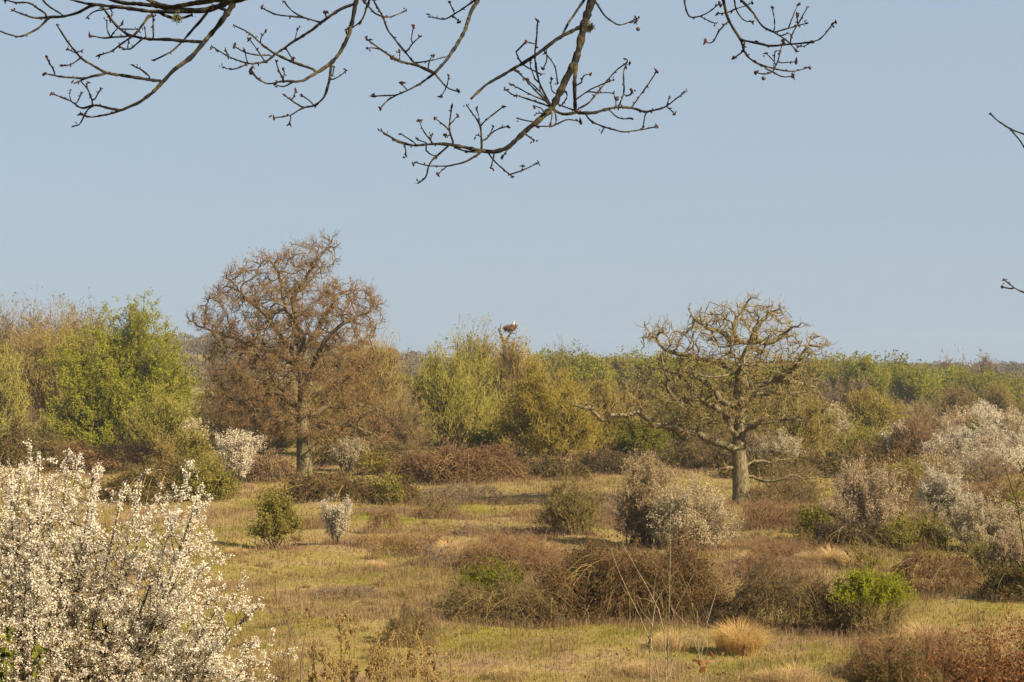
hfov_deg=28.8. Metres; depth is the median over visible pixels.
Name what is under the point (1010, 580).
bramble mound
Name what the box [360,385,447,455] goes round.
scrub bush
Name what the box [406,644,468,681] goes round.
dead willowherb
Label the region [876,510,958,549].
leafy bush
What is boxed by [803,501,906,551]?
bramble mound
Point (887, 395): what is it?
scrub tree
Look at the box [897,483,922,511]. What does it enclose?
scrub bush
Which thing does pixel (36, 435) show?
hedge bush
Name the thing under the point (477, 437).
leafy bush
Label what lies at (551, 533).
dry grass
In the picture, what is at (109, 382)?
leafy tree
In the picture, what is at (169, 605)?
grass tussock
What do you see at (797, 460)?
bramble mound
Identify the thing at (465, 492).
dead bracken
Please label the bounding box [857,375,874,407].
birch tree
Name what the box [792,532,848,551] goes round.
dead bracken
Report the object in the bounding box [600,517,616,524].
dead bracken
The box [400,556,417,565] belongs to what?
grass tussock
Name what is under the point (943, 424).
blackthorn bush
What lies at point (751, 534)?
grass tussock
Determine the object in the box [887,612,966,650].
grass tussock
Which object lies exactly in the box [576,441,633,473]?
bramble mound
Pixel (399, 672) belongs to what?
grass tussock
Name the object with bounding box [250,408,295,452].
hedge bush
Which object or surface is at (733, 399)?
scrub tree
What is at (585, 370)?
leafy tree
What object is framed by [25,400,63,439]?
hedge bush
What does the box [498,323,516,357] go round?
dead tree
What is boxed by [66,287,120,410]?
oak tree
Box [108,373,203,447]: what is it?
willow bush
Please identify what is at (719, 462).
bramble mound
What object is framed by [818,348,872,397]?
leafy tree
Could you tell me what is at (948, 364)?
oak tree
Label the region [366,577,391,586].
grass tussock
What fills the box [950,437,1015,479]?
scrub bush
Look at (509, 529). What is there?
dead bracken
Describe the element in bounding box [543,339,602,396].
leafy tree
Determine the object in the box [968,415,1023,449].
blackthorn bush
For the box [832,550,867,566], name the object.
grass tussock
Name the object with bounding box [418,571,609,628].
bramble mound
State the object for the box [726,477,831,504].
dead bracken
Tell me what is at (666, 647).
sapling
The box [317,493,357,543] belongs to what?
blackthorn bush
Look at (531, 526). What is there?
dead bracken
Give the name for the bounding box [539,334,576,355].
oak tree
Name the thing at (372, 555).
grass tussock
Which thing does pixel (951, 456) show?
scrub bush
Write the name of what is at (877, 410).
bush
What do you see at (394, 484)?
leafy bush
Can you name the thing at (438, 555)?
dead bracken
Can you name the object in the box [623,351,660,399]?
leafy tree
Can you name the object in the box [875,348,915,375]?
leafy tree
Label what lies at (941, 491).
blackthorn bush
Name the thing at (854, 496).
blackthorn bush
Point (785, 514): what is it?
dead bracken
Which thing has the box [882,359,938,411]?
leafy tree
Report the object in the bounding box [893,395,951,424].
scrub tree
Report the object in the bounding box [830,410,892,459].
willow bush
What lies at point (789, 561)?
dead bracken
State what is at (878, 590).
leafy bush
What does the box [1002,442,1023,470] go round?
blackthorn bush
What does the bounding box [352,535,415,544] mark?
dead bracken
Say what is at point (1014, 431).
scrub bush
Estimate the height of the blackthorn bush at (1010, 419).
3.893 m
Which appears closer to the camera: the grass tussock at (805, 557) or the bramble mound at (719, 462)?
the grass tussock at (805, 557)
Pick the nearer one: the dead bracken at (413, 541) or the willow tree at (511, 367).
the dead bracken at (413, 541)
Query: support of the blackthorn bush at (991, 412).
on the ground at (360, 580)
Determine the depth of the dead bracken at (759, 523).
88.03 m
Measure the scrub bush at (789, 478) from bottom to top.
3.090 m
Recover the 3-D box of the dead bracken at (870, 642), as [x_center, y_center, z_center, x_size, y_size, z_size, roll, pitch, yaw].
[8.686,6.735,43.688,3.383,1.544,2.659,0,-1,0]
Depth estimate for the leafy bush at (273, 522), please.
77.62 m
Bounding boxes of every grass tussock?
[138,585,176,608]
[199,571,214,580]
[224,545,248,555]
[256,558,276,568]
[259,616,279,628]
[259,665,292,681]
[264,592,283,603]
[272,662,307,677]
[275,655,292,665]
[276,613,304,625]
[279,586,304,594]
[285,568,299,575]
[290,532,306,541]
[296,635,329,646]
[299,645,321,658]
[321,619,343,626]
[327,655,358,664]
[350,624,372,631]
[359,647,380,657]
[361,547,385,559]
[361,598,378,604]
[364,640,386,651]
[366,560,389,570]
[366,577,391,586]
[378,604,398,613]
[382,663,420,679]
[389,582,408,594]
[397,583,417,598]
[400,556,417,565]
[412,579,428,588]
[418,517,429,523]
[421,580,444,590]
[428,538,466,556]
[485,663,537,681]
[620,655,682,677]
[643,624,701,651]
[693,615,789,655]
[715,539,732,549]
[731,549,760,562]
[746,528,762,537]
[749,667,788,681]
[767,662,828,681]
[794,549,821,561]
[815,542,848,564]
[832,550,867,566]
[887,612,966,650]
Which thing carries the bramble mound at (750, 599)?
on the ground at (360, 580)
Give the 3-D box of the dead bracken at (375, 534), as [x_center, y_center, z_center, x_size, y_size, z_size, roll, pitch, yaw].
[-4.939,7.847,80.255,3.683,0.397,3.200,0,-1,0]
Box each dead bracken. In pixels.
[301,515,324,528]
[308,582,389,599]
[345,529,425,540]
[352,530,401,548]
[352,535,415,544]
[353,504,412,512]
[362,497,404,532]
[370,531,426,554]
[376,526,462,554]
[380,587,439,645]
[408,505,477,516]
[410,477,518,504]
[414,532,476,566]
[423,487,461,518]
[426,520,488,533]
[435,517,577,576]
[451,516,522,536]
[476,524,535,535]
[480,533,556,541]
[502,524,563,533]
[505,503,546,517]
[593,487,621,521]
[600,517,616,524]
[702,513,751,544]
[721,553,799,567]
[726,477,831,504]
[731,532,819,549]
[735,547,795,577]
[737,490,808,530]
[737,540,812,559]
[745,511,801,526]
[751,538,823,558]
[758,527,815,542]
[772,559,834,567]
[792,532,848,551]
[836,613,971,681]
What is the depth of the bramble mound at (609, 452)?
140.31 m
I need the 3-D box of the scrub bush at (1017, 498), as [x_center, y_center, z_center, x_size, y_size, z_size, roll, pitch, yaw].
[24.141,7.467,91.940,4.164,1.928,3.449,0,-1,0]
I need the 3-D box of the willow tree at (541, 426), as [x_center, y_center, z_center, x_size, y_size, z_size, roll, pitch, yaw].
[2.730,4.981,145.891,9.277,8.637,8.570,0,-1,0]
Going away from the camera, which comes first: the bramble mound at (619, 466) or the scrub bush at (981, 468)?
the scrub bush at (981, 468)
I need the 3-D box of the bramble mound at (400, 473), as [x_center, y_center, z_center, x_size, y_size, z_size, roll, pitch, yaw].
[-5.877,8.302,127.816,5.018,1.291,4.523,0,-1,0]
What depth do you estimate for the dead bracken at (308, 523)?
86.67 m
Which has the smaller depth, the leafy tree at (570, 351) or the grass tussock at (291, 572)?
the grass tussock at (291, 572)
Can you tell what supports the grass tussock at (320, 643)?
on the ground at (360, 580)
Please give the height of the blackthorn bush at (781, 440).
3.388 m
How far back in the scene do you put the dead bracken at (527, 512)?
92.94 m
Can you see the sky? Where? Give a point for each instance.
(875, 191)
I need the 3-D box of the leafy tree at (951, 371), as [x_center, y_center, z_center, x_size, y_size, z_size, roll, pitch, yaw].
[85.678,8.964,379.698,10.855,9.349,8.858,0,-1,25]
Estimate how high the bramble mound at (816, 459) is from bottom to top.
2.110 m
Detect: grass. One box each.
[0,446,1023,681]
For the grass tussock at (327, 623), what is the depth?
51.73 m
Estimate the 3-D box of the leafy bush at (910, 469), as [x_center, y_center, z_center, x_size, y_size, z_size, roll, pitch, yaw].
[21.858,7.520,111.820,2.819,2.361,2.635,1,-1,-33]
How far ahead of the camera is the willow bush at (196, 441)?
129.40 m
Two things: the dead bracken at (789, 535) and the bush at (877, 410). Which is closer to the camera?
the dead bracken at (789, 535)
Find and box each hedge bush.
[0,420,38,435]
[0,421,49,444]
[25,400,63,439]
[103,424,164,448]
[200,422,227,448]
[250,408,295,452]
[411,429,439,447]
[414,427,441,445]
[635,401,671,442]
[656,438,698,449]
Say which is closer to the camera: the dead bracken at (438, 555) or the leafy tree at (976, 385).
the dead bracken at (438, 555)
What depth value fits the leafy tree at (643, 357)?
409.15 m
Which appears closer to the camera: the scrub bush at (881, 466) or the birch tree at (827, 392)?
the scrub bush at (881, 466)
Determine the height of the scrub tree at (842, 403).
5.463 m
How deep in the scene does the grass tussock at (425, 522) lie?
89.24 m
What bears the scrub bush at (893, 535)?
on the ground at (360, 580)
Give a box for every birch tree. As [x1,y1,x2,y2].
[818,372,837,413]
[830,377,845,416]
[840,365,861,409]
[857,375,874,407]
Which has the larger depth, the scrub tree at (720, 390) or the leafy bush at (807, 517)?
the scrub tree at (720, 390)
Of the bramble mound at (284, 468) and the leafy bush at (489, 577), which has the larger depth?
the bramble mound at (284, 468)
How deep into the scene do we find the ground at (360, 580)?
58.36 m
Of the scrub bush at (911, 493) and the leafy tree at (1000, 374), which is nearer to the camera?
the scrub bush at (911, 493)
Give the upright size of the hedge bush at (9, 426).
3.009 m
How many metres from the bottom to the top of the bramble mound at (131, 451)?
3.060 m
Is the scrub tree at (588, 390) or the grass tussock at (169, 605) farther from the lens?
the scrub tree at (588, 390)
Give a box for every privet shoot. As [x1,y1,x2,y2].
[0,615,50,681]
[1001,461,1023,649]
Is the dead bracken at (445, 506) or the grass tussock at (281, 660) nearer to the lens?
the grass tussock at (281, 660)
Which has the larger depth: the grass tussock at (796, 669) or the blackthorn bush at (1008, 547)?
the blackthorn bush at (1008, 547)
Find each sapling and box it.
[266,596,315,681]
[600,503,693,681]
[671,589,717,681]
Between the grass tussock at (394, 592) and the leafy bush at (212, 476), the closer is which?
the grass tussock at (394, 592)
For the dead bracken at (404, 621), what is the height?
1.497 m
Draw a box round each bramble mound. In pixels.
[0,410,68,467]
[33,428,162,473]
[75,440,242,504]
[236,438,301,482]
[254,459,427,504]
[311,434,413,465]
[361,448,410,474]
[381,465,444,477]
[384,434,536,483]
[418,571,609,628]
[424,439,476,457]
[490,449,537,465]
[509,455,563,477]
[514,522,738,625]
[530,453,595,480]
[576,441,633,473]
[582,437,631,468]
[600,448,658,474]
[628,441,695,464]
[651,443,720,469]
[702,451,728,467]
[712,544,881,635]
[714,451,784,478]
[755,446,812,474]
[785,445,836,472]
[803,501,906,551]
[817,449,879,479]
[837,612,951,681]
[878,530,988,596]
[971,555,1023,602]
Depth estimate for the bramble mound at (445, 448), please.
139.62 m
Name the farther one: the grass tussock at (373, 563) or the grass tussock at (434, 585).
the grass tussock at (373, 563)
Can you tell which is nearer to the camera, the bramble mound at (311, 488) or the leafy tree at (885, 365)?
the bramble mound at (311, 488)
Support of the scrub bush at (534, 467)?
on the ground at (360, 580)
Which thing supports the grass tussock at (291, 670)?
on the ground at (360, 580)
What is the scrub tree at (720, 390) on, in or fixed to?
on the ground at (360, 580)
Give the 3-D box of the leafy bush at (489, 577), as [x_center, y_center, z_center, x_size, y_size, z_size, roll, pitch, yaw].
[-0.636,6.771,55.944,2.719,1.852,2.501,0,-1,0]
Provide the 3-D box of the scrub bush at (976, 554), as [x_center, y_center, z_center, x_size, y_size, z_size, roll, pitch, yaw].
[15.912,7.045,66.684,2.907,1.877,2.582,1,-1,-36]
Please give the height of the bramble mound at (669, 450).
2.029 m
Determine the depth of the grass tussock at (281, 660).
45.72 m
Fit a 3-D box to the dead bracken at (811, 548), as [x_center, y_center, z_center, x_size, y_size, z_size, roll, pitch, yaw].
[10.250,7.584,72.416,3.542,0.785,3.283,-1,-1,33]
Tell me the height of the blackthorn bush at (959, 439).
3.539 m
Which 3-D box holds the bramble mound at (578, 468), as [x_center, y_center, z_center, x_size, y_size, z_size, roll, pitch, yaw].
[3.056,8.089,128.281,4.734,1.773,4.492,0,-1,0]
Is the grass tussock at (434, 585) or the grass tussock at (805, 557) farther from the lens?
the grass tussock at (805, 557)
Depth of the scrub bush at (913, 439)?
154.51 m
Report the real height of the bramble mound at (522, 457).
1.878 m
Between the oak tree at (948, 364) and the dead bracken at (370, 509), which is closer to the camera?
the dead bracken at (370, 509)
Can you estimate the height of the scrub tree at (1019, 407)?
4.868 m
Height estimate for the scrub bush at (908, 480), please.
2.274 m
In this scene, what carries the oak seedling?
on the ground at (360, 580)
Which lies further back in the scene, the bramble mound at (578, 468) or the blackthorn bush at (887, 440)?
the blackthorn bush at (887, 440)
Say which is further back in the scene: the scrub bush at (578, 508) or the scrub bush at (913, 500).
the scrub bush at (913, 500)
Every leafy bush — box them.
[170,446,241,501]
[244,477,304,549]
[365,471,407,504]
[442,550,530,614]
[464,415,528,458]
[601,410,675,459]
[792,493,831,532]
[820,551,924,636]
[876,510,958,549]
[883,455,925,491]
[962,412,984,435]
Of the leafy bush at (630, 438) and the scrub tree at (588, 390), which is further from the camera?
the scrub tree at (588, 390)
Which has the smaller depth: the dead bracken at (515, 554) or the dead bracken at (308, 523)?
the dead bracken at (515, 554)
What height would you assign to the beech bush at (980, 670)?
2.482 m
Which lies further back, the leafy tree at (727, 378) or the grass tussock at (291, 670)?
the leafy tree at (727, 378)
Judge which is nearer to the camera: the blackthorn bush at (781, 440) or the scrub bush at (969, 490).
the scrub bush at (969, 490)
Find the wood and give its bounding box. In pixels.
[13,332,1023,397]
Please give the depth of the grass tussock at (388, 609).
54.85 m
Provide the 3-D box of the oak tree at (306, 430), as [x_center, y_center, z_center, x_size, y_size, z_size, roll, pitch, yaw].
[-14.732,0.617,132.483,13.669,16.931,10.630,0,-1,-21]
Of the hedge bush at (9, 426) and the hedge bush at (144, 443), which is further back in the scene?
the hedge bush at (9, 426)
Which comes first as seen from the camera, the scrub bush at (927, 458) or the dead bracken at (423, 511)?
the dead bracken at (423, 511)
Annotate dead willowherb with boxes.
[244,651,299,681]
[301,605,360,681]
[303,633,346,681]
[330,628,396,681]
[372,620,460,681]
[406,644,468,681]
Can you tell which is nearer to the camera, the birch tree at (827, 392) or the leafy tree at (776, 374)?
the birch tree at (827, 392)
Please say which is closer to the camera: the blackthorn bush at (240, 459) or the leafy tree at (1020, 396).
the blackthorn bush at (240, 459)
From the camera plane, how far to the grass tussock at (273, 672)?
43.72 m
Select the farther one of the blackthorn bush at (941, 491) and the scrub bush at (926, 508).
the blackthorn bush at (941, 491)
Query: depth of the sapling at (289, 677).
21.89 m
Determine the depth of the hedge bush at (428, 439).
192.86 m
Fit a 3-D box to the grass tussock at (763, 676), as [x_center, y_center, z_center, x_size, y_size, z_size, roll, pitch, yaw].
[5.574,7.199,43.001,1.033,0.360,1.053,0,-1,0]
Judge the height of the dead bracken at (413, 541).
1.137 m
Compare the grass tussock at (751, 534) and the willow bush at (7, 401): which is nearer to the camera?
the grass tussock at (751, 534)
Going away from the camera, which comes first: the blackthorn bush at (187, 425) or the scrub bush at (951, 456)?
the scrub bush at (951, 456)
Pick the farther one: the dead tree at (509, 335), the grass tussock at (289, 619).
the dead tree at (509, 335)
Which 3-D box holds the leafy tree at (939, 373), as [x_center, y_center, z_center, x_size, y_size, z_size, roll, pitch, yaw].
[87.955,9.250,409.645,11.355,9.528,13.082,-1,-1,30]
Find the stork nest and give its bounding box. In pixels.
[502,322,517,332]
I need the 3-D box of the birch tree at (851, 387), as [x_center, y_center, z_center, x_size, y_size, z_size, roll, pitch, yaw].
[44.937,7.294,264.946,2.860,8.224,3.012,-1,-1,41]
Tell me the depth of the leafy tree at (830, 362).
393.08 m
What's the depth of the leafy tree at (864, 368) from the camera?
336.23 m
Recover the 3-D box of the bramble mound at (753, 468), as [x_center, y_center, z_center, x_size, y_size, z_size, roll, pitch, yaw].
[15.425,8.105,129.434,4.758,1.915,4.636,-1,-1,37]
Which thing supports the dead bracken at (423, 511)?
on the ground at (360, 580)
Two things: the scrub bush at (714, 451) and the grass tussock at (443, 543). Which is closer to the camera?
the grass tussock at (443, 543)
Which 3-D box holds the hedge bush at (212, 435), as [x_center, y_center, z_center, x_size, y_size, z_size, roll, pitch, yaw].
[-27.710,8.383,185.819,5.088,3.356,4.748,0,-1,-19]
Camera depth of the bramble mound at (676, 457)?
143.74 m
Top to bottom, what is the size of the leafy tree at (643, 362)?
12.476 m
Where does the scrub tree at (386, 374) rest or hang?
on the ground at (360, 580)
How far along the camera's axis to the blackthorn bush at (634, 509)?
76.46 m
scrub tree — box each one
[292,312,427,451]
[401,384,421,417]
[574,376,616,415]
[616,378,651,417]
[643,377,676,415]
[666,382,713,419]
[699,373,747,416]
[714,382,763,417]
[773,378,818,411]
[816,386,868,419]
[859,385,892,410]
[870,392,919,420]
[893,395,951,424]
[913,389,954,416]
[964,392,986,417]
[1012,389,1023,416]
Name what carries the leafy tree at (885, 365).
on the ground at (360, 580)
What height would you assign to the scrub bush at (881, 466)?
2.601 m
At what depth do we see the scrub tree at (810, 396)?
277.63 m
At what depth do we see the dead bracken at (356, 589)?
59.30 m
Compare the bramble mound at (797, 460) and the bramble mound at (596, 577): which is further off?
the bramble mound at (797, 460)
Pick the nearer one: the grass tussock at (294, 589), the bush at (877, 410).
the grass tussock at (294, 589)
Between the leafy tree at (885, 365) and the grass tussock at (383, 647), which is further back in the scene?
the leafy tree at (885, 365)
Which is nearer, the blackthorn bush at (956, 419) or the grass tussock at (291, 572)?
the grass tussock at (291, 572)
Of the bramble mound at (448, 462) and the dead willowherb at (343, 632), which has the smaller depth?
the dead willowherb at (343, 632)
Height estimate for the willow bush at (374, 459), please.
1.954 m
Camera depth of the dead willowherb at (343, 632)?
24.91 m
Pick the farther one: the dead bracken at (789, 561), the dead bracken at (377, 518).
the dead bracken at (377, 518)
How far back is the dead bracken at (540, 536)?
79.34 m
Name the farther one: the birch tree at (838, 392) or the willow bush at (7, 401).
the birch tree at (838, 392)
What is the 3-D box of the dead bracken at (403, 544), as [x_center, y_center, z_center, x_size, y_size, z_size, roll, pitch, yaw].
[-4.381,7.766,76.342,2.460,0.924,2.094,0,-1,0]
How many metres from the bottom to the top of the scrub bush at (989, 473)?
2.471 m
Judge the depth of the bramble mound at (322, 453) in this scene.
147.17 m
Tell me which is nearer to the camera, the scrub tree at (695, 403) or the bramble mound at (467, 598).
the bramble mound at (467, 598)
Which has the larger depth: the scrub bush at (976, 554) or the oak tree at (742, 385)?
the oak tree at (742, 385)
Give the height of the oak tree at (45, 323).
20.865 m
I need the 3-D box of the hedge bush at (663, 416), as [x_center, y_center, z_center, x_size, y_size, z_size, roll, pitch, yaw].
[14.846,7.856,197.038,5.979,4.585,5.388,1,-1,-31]
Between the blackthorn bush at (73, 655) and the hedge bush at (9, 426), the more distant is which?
the hedge bush at (9, 426)
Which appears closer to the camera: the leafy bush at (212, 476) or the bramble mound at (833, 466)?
the leafy bush at (212, 476)
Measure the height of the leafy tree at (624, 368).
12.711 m
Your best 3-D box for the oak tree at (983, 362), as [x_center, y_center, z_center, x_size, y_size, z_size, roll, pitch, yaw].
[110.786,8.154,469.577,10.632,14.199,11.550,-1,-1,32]
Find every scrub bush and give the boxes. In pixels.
[194,339,314,451]
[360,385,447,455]
[527,449,577,479]
[531,469,607,534]
[674,413,791,469]
[728,433,793,465]
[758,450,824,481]
[762,448,827,500]
[829,526,895,569]
[840,429,892,461]
[860,447,925,479]
[874,516,922,550]
[882,401,942,460]
[882,464,929,504]
[892,480,925,504]
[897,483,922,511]
[897,495,951,531]
[913,444,960,474]
[917,439,969,467]
[946,524,1013,576]
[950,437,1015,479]
[950,478,983,503]
[951,445,1023,481]
[960,467,1023,513]
[965,423,1017,457]
[966,479,990,492]
[992,434,1023,470]
[993,483,1023,516]
[1002,421,1023,441]
[1007,477,1023,493]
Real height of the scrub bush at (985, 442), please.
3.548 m
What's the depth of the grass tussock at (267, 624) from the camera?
52.54 m
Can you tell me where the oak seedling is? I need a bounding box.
[679,651,713,681]
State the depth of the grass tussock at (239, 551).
73.62 m
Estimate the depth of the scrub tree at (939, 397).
295.68 m
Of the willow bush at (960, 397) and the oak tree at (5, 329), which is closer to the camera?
the willow bush at (960, 397)
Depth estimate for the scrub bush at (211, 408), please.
178.71 m
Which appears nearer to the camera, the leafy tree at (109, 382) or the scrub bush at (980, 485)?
the scrub bush at (980, 485)
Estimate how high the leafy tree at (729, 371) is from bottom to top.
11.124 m
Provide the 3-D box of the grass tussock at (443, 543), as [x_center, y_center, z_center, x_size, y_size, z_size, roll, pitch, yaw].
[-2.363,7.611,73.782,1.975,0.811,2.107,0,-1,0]
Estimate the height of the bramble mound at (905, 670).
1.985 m
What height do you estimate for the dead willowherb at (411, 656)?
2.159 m
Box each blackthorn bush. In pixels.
[0,439,298,681]
[173,410,212,446]
[209,426,266,484]
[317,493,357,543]
[327,432,371,472]
[608,445,690,546]
[646,469,743,549]
[746,426,803,470]
[809,397,854,457]
[816,447,920,544]
[880,417,909,458]
[914,458,977,518]
[915,421,985,461]
[916,412,971,445]
[927,485,1023,553]
[931,404,980,428]
[945,440,1023,472]
[957,398,1004,432]
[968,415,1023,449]
[978,510,1023,569]
[990,405,1023,436]
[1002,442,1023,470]
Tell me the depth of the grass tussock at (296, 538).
81.56 m
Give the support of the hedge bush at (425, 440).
on the ground at (360, 580)
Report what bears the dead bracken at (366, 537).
on the ground at (360, 580)
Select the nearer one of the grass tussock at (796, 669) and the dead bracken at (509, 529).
the grass tussock at (796, 669)
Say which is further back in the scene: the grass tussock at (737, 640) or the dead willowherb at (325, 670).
the grass tussock at (737, 640)
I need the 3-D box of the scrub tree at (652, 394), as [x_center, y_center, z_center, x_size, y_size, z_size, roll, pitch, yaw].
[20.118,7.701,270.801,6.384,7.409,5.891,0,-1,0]
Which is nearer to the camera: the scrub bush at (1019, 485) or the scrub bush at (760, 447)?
the scrub bush at (1019, 485)
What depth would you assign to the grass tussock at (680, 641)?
48.42 m
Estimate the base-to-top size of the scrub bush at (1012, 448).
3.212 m
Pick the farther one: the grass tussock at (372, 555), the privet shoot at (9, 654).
the grass tussock at (372, 555)
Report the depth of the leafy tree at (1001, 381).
350.71 m
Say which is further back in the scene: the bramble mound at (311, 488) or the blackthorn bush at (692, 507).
the bramble mound at (311, 488)
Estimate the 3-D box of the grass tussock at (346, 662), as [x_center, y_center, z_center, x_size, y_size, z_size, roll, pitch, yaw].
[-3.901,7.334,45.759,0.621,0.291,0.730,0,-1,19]
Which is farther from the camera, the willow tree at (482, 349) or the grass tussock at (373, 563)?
the willow tree at (482, 349)
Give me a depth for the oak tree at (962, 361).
470.08 m
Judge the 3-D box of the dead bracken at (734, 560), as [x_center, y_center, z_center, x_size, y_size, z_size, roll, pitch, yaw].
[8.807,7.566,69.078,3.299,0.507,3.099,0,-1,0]
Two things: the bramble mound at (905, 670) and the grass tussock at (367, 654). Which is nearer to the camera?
the bramble mound at (905, 670)
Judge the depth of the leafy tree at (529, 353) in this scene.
368.41 m
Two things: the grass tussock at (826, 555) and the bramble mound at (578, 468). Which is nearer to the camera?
the grass tussock at (826, 555)
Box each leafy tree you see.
[37,287,215,451]
[502,342,546,383]
[527,343,563,368]
[542,345,584,403]
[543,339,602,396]
[567,349,618,393]
[601,345,644,398]
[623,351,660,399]
[624,345,660,399]
[634,349,681,400]
[656,349,724,394]
[678,350,732,405]
[720,356,761,394]
[727,356,791,402]
[758,353,804,375]
[781,350,834,402]
[811,352,853,398]
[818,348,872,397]
[832,351,894,403]
[868,352,900,403]
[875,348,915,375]
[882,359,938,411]
[907,361,952,409]
[926,363,958,398]
[936,363,981,395]
[944,364,994,403]
[972,366,1023,403]
[992,371,1023,392]
[1000,372,1023,407]
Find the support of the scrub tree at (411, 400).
on the ground at (360, 580)
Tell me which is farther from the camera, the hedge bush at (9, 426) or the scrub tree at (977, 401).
the scrub tree at (977, 401)
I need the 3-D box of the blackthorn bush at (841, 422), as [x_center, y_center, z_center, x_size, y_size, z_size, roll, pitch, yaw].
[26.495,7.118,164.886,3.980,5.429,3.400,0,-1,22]
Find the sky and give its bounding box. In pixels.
[0,0,1023,365]
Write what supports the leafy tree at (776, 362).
on the ground at (360, 580)
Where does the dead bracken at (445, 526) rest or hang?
on the ground at (360, 580)
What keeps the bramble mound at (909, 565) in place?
on the ground at (360, 580)
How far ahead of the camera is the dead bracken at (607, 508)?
92.06 m
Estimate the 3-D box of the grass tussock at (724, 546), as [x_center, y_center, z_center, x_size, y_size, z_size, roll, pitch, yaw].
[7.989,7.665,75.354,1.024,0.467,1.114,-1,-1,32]
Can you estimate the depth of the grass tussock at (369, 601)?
57.02 m
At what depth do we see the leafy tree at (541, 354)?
428.07 m
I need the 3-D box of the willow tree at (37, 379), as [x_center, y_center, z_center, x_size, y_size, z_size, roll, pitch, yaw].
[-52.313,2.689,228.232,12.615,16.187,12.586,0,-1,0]
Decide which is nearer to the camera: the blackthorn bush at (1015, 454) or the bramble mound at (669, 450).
the blackthorn bush at (1015, 454)
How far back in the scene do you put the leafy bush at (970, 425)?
184.58 m
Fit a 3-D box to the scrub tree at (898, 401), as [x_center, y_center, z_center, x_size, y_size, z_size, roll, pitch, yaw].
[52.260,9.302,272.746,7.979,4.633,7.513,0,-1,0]
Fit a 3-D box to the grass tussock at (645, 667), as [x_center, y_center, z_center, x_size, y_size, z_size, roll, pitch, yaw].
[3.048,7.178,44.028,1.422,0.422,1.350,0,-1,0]
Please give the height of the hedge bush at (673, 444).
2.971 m
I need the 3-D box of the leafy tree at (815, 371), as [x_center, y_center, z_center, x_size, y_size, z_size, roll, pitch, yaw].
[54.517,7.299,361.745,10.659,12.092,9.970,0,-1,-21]
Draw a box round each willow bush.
[0,323,33,431]
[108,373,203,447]
[145,427,179,468]
[162,421,220,469]
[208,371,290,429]
[352,448,395,474]
[562,361,655,454]
[644,368,733,452]
[722,377,848,454]
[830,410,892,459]
[932,381,982,420]
[981,376,1018,421]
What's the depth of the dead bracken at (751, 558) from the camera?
64.89 m
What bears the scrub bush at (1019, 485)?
on the ground at (360, 580)
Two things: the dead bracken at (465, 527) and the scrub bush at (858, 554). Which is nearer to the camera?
the scrub bush at (858, 554)
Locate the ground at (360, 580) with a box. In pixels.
[0,354,1023,681]
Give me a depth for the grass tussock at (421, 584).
62.66 m
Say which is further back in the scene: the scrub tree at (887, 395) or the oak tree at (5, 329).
the scrub tree at (887, 395)
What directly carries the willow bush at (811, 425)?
on the ground at (360, 580)
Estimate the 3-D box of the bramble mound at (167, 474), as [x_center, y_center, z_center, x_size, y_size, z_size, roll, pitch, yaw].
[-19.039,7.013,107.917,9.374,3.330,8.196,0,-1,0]
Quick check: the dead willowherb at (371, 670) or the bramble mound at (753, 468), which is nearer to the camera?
the dead willowherb at (371, 670)
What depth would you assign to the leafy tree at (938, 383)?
376.48 m
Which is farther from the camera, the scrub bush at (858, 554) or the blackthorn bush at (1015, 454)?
the blackthorn bush at (1015, 454)
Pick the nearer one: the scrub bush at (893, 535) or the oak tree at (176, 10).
the oak tree at (176, 10)
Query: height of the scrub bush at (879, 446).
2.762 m
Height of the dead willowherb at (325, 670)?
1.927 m
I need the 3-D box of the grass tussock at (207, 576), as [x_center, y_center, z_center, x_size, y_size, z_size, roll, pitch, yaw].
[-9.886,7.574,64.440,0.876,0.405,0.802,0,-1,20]
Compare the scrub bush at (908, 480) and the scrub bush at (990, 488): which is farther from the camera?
the scrub bush at (908, 480)
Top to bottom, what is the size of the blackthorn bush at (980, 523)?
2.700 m
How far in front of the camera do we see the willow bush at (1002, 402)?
274.29 m
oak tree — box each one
[0,0,1023,292]
[0,284,100,420]
[0,303,47,421]
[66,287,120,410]
[181,228,396,477]
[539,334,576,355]
[564,289,837,503]
[935,350,952,376]
[952,347,971,371]
[970,348,1000,376]
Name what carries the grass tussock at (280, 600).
on the ground at (360, 580)
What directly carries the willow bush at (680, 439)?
on the ground at (360, 580)
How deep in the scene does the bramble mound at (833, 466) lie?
130.41 m
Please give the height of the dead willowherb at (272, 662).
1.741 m
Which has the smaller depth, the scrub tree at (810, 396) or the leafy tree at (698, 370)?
the scrub tree at (810, 396)
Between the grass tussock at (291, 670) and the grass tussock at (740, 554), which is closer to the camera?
the grass tussock at (291, 670)
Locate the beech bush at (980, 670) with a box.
[910,591,1023,681]
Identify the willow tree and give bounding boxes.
[0,295,102,434]
[397,329,511,449]
[446,311,521,416]
[473,321,559,445]
[486,350,612,461]
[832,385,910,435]
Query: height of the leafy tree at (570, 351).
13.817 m
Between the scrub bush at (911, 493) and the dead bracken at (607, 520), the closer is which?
the dead bracken at (607, 520)
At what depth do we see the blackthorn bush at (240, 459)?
117.42 m
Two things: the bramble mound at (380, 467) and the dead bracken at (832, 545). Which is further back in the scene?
the bramble mound at (380, 467)
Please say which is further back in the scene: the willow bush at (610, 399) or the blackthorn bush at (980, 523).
the willow bush at (610, 399)

